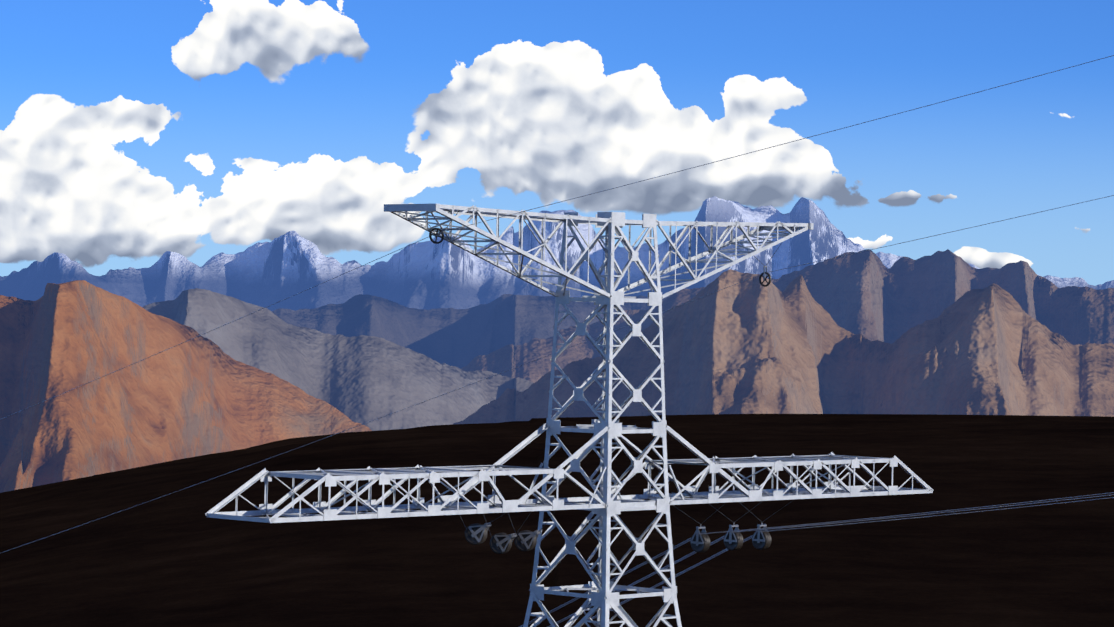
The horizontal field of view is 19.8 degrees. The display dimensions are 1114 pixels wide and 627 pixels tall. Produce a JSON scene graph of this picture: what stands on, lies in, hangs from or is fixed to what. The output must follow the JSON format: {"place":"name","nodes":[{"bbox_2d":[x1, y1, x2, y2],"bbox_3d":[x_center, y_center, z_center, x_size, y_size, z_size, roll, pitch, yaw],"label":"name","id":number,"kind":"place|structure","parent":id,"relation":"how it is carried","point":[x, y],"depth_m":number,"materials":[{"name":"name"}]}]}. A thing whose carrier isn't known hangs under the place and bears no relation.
{"place":"outdoors","nodes":[
{"label":"outdoors","id":0,"kind":"place"},
{"bbox_2d":[0,280,371,492],"bbox_3d":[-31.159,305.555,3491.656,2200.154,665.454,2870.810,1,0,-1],"label":"ochre mountain","id":1,"kind":"structure","parent":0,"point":[198,396],"depth_m":3265.41,"materials":[{"name":"brown stone"}]},
{"bbox_2d":[142,288,532,430],"bbox_3d":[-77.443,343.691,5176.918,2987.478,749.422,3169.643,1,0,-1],"label":"grey mountain ridge","id":2,"kind":"structure","parent":0,"point":[362,379],"depth_m":5022.59,"materials":[{"name":"grey stone"}]},
{"bbox_2d":[272,294,669,368],"bbox_3d":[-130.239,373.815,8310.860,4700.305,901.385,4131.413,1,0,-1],"label":"blue mountain ridge","id":3,"kind":"structure","parent":0,"point":[460,338],"depth_m":8322.09,"materials":[{"name":"blue stone"}]},
{"bbox_2d":[0,414,1113,626],"bbox_3d":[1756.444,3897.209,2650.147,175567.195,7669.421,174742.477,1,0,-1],"label":"ground","id":4,"kind":"structure","parent":0,"point":[178,558],"depth_m":657.50,"materials":[{"name":"black soil"}]},
{"bbox_2d":[205,204,932,626],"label":"transmission tower","id":5,"kind":"structure","parent":4,"relation":"on","point":[605,504],"depth_m":139.57,"materials":[{"name":"metal"}]},
{"bbox_2d":[0,55,1113,626],"bbox_3d":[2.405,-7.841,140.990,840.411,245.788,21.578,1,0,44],"label":"stringing blocks and conductors","id":6,"kind":"structure","parent":5,"relation":"attached to","point":[476,533],"depth_m":141.11,"materials":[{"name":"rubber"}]},
{"bbox_2d":[0,196,1113,310],"bbox_3d":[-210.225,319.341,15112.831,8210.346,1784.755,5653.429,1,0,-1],"label":"mountain range","id":7,"kind":"structure","parent":0,"point":[427,275],"depth_m":14796.44,"materials":[{"name":"blue stone"}]},
{"bbox_2d":[0,0,1113,285],"label":"sky","id":8,"kind":"structure","parent":0,"point":[133,132],"materials":[{"name":"blue"}]},
{"bbox_2d":[453,269,1113,423],"bbox_3d":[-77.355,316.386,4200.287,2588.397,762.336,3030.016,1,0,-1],"label":"mountain","id":9,"kind":"structure","parent":0,"point":[752,345],"depth_m":4105.94,"materials":[{"name":"brown stone"}]},
{"bbox_2d":[461,249,1113,382],"bbox_3d":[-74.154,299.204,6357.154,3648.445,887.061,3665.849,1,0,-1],"label":"mountain","id":10,"kind":"structure","parent":0,"point":[869,295],"depth_m":6259.84,"materials":[{"name":"stone"}]}
]}

